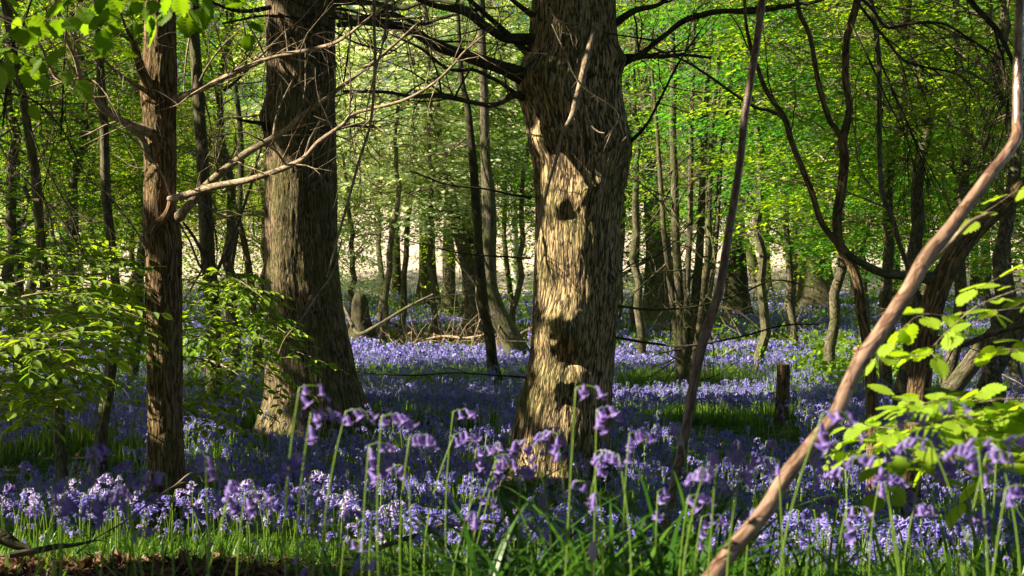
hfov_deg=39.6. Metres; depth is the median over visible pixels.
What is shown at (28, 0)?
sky
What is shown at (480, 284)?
young tree
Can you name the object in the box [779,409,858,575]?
bluebell
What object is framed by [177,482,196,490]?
bramble shoot
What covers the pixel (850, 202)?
background tree
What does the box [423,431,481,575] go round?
bluebell
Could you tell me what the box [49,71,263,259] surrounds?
background tree
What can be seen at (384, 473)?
bluebell
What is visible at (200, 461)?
bluebell
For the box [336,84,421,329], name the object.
background tree
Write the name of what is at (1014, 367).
background tree
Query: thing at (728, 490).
bluebell
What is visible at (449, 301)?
woodland tree
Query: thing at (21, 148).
background tree
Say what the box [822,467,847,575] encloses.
bluebell
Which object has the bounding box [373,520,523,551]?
fallen branch
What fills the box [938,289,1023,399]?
leaning trunk
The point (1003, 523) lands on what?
bluebell
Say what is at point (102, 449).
bluebell
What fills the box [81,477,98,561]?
bluebell
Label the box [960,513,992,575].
bluebell
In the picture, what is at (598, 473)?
bluebell
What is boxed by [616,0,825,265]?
background tree
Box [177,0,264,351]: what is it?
young tree
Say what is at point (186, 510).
bluebell
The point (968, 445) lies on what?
bluebell
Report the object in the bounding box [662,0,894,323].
background tree
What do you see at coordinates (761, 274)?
background tree
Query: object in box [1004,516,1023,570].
bluebell
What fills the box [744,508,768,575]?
bluebell
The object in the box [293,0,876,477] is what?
oak tree
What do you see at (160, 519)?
bluebell
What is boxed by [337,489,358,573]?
bluebell
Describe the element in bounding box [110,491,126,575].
bluebell
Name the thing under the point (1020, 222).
background tree
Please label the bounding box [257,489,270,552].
bluebell
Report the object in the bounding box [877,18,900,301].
woodland tree
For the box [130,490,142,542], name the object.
bluebell
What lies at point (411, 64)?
distant wood
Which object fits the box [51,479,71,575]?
bluebell
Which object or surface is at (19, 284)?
young tree
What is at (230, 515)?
bluebell
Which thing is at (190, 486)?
bluebell
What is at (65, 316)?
beech sapling
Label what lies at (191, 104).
background tree
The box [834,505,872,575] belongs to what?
bluebell
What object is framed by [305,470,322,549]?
bluebell
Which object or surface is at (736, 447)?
bluebell
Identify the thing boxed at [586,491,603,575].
bluebell
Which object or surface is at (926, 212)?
woodland tree
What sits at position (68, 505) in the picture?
bluebell
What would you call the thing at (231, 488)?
bluebell
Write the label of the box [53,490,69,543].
bluebell
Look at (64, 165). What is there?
background tree
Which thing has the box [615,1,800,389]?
hazel clump
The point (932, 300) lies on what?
twisted tree
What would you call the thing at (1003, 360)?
leaning trunk
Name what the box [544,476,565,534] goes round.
bluebell
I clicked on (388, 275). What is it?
background tree
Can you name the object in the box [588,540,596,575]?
bluebell bud
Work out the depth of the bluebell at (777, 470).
2.04 m
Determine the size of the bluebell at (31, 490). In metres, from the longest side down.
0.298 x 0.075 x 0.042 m
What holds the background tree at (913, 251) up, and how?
on the ground at (777, 430)
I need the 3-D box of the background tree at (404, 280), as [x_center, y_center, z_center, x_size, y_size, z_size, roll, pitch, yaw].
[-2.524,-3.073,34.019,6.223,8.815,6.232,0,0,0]
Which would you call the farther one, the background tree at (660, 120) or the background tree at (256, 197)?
the background tree at (660, 120)
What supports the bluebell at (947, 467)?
on the ground at (777, 430)
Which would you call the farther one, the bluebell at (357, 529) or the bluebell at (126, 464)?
the bluebell at (357, 529)
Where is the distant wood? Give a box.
[2,0,1006,186]
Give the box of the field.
[0,180,1023,295]
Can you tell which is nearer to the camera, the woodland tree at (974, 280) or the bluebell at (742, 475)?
the bluebell at (742, 475)
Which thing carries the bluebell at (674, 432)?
on the ground at (777, 430)
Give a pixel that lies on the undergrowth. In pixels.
(340, 272)
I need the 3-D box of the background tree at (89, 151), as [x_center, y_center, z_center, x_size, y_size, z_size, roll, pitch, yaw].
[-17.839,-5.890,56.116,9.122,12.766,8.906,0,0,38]
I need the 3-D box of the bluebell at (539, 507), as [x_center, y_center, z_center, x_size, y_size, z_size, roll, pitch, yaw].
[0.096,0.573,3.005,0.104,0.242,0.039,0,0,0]
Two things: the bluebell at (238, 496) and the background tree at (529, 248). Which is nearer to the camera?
the bluebell at (238, 496)
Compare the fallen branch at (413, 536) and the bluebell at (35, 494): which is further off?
the bluebell at (35, 494)
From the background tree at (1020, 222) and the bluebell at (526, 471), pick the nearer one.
the bluebell at (526, 471)
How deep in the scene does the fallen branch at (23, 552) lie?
5.08 m
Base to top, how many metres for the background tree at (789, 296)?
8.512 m
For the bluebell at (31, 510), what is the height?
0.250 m
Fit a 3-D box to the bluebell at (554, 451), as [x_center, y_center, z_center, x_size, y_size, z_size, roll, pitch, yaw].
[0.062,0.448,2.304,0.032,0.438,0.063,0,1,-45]
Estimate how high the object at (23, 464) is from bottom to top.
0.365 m
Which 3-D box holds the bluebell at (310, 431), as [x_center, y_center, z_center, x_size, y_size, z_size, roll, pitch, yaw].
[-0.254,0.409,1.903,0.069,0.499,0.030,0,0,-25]
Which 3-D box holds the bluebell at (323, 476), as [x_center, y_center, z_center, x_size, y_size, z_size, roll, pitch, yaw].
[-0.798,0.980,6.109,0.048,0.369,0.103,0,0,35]
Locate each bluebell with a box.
[0,500,7,555]
[1,498,18,539]
[2,484,16,556]
[14,488,33,550]
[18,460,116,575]
[23,507,37,558]
[25,506,36,556]
[28,494,37,556]
[33,493,41,538]
[35,447,106,575]
[37,483,62,575]
[49,499,62,575]
[50,492,56,566]
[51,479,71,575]
[53,444,112,575]
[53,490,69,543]
[55,495,81,575]
[56,507,59,542]
[61,478,82,531]
[64,486,83,552]
[75,499,108,575]
[78,492,88,540]
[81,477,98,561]
[82,488,100,547]
[89,478,108,537]
[89,492,142,575]
[90,485,99,548]
[97,473,120,544]
[102,490,111,556]
[110,485,135,575]
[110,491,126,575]
[112,480,133,562]
[113,459,163,575]
[115,475,124,548]
[117,501,120,549]
[126,494,137,544]
[127,470,174,575]
[129,527,153,575]
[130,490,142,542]
[136,524,148,551]
[143,492,192,572]
[156,517,161,551]
[169,488,187,552]
[180,498,197,562]
[181,505,200,568]
[186,480,197,554]
[193,452,219,575]
[193,499,210,559]
[208,463,247,575]
[210,480,241,567]
[215,511,227,564]
[219,521,228,558]
[221,493,235,558]
[221,508,234,542]
[222,503,255,575]
[226,487,243,553]
[233,515,241,557]
[236,490,273,575]
[238,510,248,560]
[241,479,266,555]
[244,506,250,561]
[244,508,257,575]
[251,499,268,533]
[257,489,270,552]
[262,500,283,565]
[263,517,269,557]
[266,496,284,563]
[271,523,282,564]
[276,453,313,575]
[284,384,330,575]
[286,553,309,575]
[290,486,306,563]
[296,407,347,575]
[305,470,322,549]
[313,489,334,551]
[316,473,332,549]
[318,502,359,575]
[318,508,362,575]
[321,407,378,575]
[324,493,334,564]
[329,493,343,534]
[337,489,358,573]
[338,474,365,575]
[338,499,350,575]
[340,538,368,575]
[342,535,356,575]
[345,523,358,575]
[349,556,381,575]
[352,505,360,552]
[356,465,377,575]
[361,441,396,575]
[368,451,410,575]
[370,532,384,574]
[371,451,393,575]
[375,480,383,544]
[376,412,418,575]
[378,440,398,562]
[378,504,407,551]
[380,512,386,566]
[386,464,411,575]
[389,500,405,552]
[399,433,439,575]
[400,446,442,569]
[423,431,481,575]
[445,408,477,574]
[452,495,498,575]
[463,511,481,575]
[466,445,498,575]
[467,457,510,575]
[468,441,504,575]
[470,458,518,575]
[486,505,495,558]
[493,453,518,572]
[503,433,552,575]
[503,509,522,543]
[507,439,552,575]
[515,464,536,575]
[520,505,535,542]
[527,490,559,560]
[532,430,565,574]
[536,502,562,553]
[541,426,605,564]
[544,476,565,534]
[559,450,574,567]
[559,492,578,547]
[565,384,606,575]
[565,479,602,572]
[577,458,588,563]
[583,454,624,575]
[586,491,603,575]
[590,451,631,575]
[592,449,614,568]
[594,405,625,575]
[623,429,655,575]
[652,487,670,565]
[655,424,693,571]
[665,509,678,531]
[679,493,716,575]
[682,449,744,575]
[682,468,715,575]
[693,513,728,575]
[696,482,740,560]
[714,514,745,556]
[725,439,745,540]
[725,471,751,536]
[726,453,774,575]
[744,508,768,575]
[750,456,784,575]
[766,439,781,552]
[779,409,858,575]
[789,505,825,575]
[789,531,803,569]
[805,453,837,575]
[821,526,832,567]
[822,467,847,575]
[823,494,850,572]
[826,440,844,575]
[827,497,848,574]
[833,432,866,572]
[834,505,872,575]
[841,453,900,575]
[869,473,909,575]
[880,537,893,564]
[883,446,914,575]
[883,519,890,566]
[889,436,975,575]
[894,411,937,575]
[903,503,939,575]
[904,426,992,572]
[904,445,946,573]
[905,490,935,572]
[908,401,971,575]
[931,457,960,575]
[940,443,988,575]
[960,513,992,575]
[962,437,1020,575]
[962,449,1015,575]
[980,444,1001,575]
[981,487,1023,519]
[992,483,1023,575]
[995,489,1018,574]
[997,519,1006,571]
[1000,434,1023,451]
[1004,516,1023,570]
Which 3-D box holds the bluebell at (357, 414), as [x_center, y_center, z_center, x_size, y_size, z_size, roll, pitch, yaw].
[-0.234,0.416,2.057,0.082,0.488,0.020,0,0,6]
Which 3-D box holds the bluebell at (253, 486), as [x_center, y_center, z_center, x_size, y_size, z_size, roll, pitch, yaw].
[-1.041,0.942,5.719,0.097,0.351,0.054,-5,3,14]
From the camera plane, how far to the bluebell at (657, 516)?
2.30 m
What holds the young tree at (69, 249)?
on the ground at (777, 430)
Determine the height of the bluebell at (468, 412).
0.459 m
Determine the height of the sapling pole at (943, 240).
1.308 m
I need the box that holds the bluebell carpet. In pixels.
[0,289,1023,575]
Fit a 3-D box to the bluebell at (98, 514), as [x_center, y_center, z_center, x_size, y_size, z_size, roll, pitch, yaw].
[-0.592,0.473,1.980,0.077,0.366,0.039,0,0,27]
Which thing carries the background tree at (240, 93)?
on the ground at (777, 430)
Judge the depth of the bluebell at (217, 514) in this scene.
5.36 m
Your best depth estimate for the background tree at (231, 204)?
18.57 m
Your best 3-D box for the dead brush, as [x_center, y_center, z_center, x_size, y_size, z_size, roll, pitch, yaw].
[2.231,1.135,29.944,11.166,2.327,13.511,0,0,0]
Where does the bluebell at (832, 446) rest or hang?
on the ground at (777, 430)
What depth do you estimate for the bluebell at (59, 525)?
5.77 m
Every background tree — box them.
[0,0,89,281]
[0,0,142,294]
[0,0,186,278]
[0,0,189,300]
[0,0,248,375]
[0,0,262,382]
[0,0,264,386]
[0,2,94,253]
[0,5,138,328]
[0,8,214,330]
[1,3,228,296]
[2,1,140,290]
[41,85,253,328]
[44,0,262,268]
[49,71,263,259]
[57,0,263,250]
[58,0,378,392]
[111,90,344,247]
[177,0,367,238]
[177,0,402,283]
[177,3,348,319]
[186,1,418,255]
[223,0,531,322]
[244,5,513,343]
[335,0,526,334]
[335,0,531,307]
[336,0,476,231]
[336,0,534,341]
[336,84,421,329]
[375,99,534,269]
[377,0,534,220]
[388,0,629,307]
[420,0,534,323]
[453,1,702,253]
[456,0,765,327]
[457,0,635,242]
[500,0,715,245]
[502,0,772,354]
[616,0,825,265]
[616,0,935,372]
[617,0,817,252]
[621,97,697,328]
[625,0,831,252]
[630,0,973,342]
[632,0,1006,382]
[641,0,1023,399]
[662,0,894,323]
[709,0,984,303]
[715,0,1003,340]
[715,0,1023,316]
[722,0,1023,386]
[727,0,1023,419]
[743,1,941,283]
[769,0,1023,393]
[776,0,1023,406]
[782,0,1023,265]
[825,0,1023,321]
[848,0,1023,271]
[851,8,1023,300]
[867,13,1022,232]
[982,102,1023,289]
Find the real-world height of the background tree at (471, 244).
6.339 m
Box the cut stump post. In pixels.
[774,362,789,423]
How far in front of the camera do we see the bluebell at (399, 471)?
2.35 m
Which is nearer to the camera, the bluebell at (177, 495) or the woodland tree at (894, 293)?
the bluebell at (177, 495)
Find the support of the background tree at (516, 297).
on the ground at (777, 430)
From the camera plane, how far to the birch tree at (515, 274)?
43.88 m
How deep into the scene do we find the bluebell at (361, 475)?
2.74 m
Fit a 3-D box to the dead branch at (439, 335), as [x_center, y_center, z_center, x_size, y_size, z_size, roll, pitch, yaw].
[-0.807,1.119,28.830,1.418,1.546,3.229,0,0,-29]
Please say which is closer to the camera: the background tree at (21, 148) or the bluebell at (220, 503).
the bluebell at (220, 503)
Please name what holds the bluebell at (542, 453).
on the ground at (777, 430)
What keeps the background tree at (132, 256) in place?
on the ground at (777, 430)
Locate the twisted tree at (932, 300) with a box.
[801,0,1023,526]
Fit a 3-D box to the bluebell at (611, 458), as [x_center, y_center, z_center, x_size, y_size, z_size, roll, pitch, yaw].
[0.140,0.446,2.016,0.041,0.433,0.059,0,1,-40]
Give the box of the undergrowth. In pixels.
[0,147,1023,315]
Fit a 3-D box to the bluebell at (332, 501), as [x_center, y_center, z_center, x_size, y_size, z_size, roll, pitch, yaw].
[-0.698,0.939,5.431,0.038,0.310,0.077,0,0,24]
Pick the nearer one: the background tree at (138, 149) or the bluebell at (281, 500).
the bluebell at (281, 500)
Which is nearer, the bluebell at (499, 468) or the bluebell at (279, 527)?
the bluebell at (499, 468)
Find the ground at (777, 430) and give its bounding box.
[1,294,1023,574]
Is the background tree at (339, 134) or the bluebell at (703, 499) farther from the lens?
the background tree at (339, 134)
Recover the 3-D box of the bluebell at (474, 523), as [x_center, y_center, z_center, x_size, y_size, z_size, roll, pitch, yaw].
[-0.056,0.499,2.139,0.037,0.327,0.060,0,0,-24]
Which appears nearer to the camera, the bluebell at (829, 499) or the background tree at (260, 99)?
the bluebell at (829, 499)
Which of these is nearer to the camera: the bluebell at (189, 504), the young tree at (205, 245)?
the bluebell at (189, 504)
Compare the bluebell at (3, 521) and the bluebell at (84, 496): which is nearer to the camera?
the bluebell at (3, 521)
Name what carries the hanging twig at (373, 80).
hanging from the overhead canopy
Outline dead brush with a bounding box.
[347,293,840,357]
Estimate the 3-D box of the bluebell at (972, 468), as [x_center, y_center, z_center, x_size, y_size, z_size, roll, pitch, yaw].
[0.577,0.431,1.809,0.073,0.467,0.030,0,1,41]
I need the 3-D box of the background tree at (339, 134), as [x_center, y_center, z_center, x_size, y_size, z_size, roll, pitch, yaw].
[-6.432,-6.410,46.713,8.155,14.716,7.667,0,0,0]
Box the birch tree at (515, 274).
[491,2,522,311]
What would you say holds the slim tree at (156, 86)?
on the ground at (777, 430)
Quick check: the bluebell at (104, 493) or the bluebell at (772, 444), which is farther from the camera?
the bluebell at (104, 493)
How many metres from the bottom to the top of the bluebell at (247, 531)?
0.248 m
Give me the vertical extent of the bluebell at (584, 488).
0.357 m
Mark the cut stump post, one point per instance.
(783, 383)
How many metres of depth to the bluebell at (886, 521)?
5.82 m
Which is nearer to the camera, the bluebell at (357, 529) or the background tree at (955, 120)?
the bluebell at (357, 529)
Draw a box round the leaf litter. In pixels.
[0,364,1019,575]
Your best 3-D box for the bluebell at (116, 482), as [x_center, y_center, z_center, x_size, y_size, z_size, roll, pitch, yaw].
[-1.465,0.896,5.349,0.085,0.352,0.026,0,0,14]
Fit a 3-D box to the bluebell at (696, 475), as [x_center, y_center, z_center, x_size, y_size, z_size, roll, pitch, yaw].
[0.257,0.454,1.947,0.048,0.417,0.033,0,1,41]
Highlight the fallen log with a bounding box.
[0,528,31,549]
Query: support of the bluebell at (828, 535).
on the ground at (777, 430)
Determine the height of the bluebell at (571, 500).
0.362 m
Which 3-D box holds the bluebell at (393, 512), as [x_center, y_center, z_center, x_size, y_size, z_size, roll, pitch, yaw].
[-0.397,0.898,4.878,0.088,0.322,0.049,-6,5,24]
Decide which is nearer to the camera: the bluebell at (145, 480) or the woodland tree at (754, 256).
the bluebell at (145, 480)
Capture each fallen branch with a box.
[8,533,116,562]
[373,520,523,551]
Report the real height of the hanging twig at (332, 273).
0.691 m
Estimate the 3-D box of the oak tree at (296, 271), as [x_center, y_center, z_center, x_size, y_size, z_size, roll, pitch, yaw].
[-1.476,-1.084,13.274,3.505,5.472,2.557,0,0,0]
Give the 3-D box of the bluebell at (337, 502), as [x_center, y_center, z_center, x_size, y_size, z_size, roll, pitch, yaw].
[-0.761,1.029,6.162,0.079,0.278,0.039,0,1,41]
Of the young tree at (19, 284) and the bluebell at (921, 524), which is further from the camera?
the young tree at (19, 284)
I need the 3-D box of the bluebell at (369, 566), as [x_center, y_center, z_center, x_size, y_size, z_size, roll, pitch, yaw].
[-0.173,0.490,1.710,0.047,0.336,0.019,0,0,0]
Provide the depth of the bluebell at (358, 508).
5.35 m
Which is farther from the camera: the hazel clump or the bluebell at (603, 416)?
the hazel clump
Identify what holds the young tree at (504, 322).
on the ground at (777, 430)
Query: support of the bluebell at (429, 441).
on the ground at (777, 430)
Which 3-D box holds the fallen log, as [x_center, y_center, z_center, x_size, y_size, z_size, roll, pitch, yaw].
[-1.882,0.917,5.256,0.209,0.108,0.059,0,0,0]
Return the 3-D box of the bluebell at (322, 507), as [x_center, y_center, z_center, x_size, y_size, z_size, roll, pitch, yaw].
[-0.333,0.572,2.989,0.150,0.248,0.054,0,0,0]
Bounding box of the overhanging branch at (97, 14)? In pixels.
[0,0,263,119]
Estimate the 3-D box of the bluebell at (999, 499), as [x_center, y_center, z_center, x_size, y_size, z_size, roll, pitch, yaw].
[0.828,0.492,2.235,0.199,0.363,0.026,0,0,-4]
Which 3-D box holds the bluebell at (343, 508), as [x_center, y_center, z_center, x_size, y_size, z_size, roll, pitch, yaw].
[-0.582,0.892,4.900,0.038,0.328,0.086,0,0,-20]
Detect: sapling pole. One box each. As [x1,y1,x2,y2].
[649,0,765,575]
[702,0,1023,575]
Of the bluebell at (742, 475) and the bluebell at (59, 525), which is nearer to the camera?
the bluebell at (742, 475)
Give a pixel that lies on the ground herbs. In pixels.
(837, 366)
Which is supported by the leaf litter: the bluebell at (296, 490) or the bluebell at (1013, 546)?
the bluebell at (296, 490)
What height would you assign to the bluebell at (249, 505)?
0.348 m
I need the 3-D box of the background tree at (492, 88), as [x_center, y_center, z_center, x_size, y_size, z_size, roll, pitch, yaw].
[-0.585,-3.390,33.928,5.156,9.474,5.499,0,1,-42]
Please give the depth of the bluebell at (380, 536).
4.98 m
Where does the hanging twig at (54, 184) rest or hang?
attached to the slim tree at (156, 86)
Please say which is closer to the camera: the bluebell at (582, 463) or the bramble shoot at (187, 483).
the bluebell at (582, 463)
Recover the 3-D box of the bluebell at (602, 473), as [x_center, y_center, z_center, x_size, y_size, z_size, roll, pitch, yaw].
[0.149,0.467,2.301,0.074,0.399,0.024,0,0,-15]
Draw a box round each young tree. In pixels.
[0,0,181,494]
[0,1,28,335]
[3,0,218,477]
[48,2,97,301]
[126,0,264,419]
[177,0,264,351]
[178,6,264,381]
[384,0,531,363]
[397,2,516,336]
[405,0,525,385]
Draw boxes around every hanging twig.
[0,0,166,274]
[0,92,172,357]
[278,238,341,353]
[324,0,392,297]
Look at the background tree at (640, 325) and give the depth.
24.99 m
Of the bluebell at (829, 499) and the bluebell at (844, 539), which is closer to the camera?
the bluebell at (829, 499)
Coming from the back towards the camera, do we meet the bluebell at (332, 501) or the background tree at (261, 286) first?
the background tree at (261, 286)
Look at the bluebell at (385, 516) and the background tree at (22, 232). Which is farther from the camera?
the background tree at (22, 232)
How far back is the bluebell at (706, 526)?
2.20 m
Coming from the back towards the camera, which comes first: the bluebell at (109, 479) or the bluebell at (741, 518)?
the bluebell at (109, 479)
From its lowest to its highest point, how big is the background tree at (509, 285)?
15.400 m
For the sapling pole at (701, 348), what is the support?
on the ground at (777, 430)
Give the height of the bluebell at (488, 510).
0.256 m
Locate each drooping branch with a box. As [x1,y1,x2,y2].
[206,0,536,217]
[838,0,1023,307]
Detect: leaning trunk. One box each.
[924,273,1023,408]
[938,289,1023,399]
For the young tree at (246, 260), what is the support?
on the ground at (777, 430)
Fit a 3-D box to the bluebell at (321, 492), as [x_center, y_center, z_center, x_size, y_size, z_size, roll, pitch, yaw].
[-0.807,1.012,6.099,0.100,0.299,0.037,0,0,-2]
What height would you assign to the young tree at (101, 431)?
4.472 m
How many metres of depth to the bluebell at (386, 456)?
3.37 m
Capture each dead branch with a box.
[343,258,479,348]
[417,308,519,344]
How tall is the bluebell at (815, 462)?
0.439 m
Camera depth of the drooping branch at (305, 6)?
9.04 m
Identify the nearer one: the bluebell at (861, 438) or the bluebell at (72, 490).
the bluebell at (861, 438)
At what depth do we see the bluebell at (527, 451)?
2.30 m
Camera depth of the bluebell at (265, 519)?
5.71 m
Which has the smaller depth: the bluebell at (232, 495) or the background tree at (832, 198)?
the bluebell at (232, 495)
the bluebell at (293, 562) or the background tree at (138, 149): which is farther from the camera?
the background tree at (138, 149)
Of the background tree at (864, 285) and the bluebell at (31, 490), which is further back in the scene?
the background tree at (864, 285)
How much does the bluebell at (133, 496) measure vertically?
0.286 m
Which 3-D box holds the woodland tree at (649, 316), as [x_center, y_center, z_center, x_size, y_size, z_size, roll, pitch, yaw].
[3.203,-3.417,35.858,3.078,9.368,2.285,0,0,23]
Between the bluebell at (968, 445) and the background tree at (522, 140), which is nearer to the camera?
the bluebell at (968, 445)
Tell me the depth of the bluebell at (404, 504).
6.01 m
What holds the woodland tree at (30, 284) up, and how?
on the ground at (777, 430)
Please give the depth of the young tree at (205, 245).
14.83 m
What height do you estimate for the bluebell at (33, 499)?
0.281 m
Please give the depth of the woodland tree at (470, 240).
37.86 m
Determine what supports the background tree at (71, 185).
on the ground at (777, 430)
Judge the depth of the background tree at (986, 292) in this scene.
27.08 m
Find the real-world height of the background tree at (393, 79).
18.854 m
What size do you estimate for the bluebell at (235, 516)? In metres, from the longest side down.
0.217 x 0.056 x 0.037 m
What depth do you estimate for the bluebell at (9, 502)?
5.54 m
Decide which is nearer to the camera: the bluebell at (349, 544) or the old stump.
the bluebell at (349, 544)
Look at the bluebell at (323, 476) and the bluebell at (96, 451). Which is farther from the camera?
the bluebell at (323, 476)
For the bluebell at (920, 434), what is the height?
0.477 m
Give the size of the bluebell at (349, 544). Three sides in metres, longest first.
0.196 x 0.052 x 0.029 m
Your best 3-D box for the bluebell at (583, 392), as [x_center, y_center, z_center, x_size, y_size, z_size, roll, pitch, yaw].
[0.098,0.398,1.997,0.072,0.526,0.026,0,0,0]
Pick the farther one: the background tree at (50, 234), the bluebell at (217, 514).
the background tree at (50, 234)
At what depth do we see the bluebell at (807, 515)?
2.56 m
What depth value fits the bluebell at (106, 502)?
1.90 m
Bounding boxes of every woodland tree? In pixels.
[19,1,71,331]
[380,4,459,317]
[390,0,410,297]
[413,5,440,305]
[450,1,501,323]
[624,1,683,331]
[699,0,773,298]
[719,0,754,321]
[752,5,844,313]
[758,4,779,295]
[849,157,861,298]
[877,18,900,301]
[917,8,947,307]
[967,110,978,300]
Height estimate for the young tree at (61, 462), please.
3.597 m
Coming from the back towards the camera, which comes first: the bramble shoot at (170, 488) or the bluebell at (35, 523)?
the bluebell at (35, 523)
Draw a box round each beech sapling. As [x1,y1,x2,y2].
[0,227,173,442]
[73,259,348,441]
[820,187,1023,528]
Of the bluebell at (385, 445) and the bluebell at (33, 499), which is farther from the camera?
the bluebell at (33, 499)
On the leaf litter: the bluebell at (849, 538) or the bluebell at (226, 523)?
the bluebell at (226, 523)
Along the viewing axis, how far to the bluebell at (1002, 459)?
1.79 m
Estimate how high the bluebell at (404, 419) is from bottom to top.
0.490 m
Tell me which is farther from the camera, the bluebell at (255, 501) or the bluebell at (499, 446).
the bluebell at (255, 501)
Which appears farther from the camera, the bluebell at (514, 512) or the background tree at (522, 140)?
the background tree at (522, 140)
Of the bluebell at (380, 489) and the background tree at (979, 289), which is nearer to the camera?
the bluebell at (380, 489)
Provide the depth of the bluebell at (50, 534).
5.36 m
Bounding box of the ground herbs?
[183,291,1021,387]
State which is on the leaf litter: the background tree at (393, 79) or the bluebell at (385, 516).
the bluebell at (385, 516)
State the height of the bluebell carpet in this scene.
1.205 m
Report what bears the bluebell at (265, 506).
on the leaf litter
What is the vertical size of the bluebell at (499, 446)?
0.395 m
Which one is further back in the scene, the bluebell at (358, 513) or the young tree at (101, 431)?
the young tree at (101, 431)
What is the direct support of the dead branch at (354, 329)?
on the ground at (777, 430)
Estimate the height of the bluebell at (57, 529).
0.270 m
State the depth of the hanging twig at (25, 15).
5.09 m
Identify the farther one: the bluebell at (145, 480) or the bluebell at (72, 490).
the bluebell at (72, 490)
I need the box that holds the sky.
[0,0,1011,178]
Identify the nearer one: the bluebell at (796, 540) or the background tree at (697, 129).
the bluebell at (796, 540)
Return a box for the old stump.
[348,292,377,338]
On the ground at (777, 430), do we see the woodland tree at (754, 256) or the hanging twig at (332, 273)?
the woodland tree at (754, 256)
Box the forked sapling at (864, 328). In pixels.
[573,0,916,523]
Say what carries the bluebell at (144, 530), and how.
on the ground at (777, 430)
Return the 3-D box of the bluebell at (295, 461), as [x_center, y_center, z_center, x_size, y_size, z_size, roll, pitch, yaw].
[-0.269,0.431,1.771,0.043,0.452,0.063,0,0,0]
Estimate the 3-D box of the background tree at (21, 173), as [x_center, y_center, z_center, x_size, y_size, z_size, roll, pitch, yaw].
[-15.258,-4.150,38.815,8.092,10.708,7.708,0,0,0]
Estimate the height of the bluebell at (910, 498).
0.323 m
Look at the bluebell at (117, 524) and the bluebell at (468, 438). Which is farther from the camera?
the bluebell at (117, 524)
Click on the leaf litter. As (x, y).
(29, 568)
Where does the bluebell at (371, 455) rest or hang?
on the ground at (777, 430)
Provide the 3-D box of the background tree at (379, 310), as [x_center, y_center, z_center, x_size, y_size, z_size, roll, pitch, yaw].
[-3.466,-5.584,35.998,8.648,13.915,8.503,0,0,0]
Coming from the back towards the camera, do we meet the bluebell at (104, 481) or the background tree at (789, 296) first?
the background tree at (789, 296)
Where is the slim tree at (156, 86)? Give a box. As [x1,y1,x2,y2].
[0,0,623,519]
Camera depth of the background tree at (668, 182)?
30.95 m
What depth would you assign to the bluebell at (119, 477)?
5.74 m
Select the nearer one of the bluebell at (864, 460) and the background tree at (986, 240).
the bluebell at (864, 460)
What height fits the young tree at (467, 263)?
8.673 m
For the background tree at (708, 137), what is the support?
on the ground at (777, 430)
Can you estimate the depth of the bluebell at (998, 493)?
4.50 m
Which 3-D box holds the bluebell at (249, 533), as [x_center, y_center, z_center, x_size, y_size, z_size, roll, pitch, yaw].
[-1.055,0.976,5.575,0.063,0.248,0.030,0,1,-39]
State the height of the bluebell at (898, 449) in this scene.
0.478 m
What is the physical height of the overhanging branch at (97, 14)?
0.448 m
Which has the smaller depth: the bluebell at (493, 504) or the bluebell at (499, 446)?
the bluebell at (493, 504)
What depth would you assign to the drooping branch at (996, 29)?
7.25 m
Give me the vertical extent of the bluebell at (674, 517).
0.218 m
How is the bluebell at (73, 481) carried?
on the ground at (777, 430)
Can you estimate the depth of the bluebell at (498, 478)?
2.24 m
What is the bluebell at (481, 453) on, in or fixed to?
on the ground at (777, 430)
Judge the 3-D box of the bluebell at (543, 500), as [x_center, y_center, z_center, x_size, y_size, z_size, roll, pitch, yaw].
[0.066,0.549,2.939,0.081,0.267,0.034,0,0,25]
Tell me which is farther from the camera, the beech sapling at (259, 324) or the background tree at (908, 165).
the background tree at (908, 165)
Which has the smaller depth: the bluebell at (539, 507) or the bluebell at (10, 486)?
the bluebell at (539, 507)
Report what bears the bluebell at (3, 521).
on the ground at (777, 430)
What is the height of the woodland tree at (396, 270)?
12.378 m
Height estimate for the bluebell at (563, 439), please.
0.400 m
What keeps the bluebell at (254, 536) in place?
on the ground at (777, 430)
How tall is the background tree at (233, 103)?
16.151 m
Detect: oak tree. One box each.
[176,0,530,435]
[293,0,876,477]
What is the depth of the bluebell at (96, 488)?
5.85 m
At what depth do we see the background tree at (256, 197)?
32.82 m
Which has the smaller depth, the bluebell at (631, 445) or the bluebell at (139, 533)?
the bluebell at (631, 445)
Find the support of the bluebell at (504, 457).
on the ground at (777, 430)
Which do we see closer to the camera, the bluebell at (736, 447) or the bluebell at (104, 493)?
the bluebell at (736, 447)
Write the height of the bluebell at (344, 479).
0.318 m
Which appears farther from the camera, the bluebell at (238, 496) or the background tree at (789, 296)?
the background tree at (789, 296)
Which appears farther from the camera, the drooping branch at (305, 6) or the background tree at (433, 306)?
the background tree at (433, 306)
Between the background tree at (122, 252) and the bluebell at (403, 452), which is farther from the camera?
the background tree at (122, 252)
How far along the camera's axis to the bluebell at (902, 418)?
1.90 m
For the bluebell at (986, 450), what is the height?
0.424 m
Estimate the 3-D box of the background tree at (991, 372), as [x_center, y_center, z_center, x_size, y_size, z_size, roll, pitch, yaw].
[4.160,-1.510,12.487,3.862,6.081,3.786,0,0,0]
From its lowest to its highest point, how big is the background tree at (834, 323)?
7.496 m
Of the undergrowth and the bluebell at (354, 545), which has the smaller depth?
the bluebell at (354, 545)
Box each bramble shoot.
[76,472,203,554]
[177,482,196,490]
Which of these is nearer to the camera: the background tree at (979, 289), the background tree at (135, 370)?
the background tree at (135, 370)
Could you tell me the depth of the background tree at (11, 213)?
16.99 m
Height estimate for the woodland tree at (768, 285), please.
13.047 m

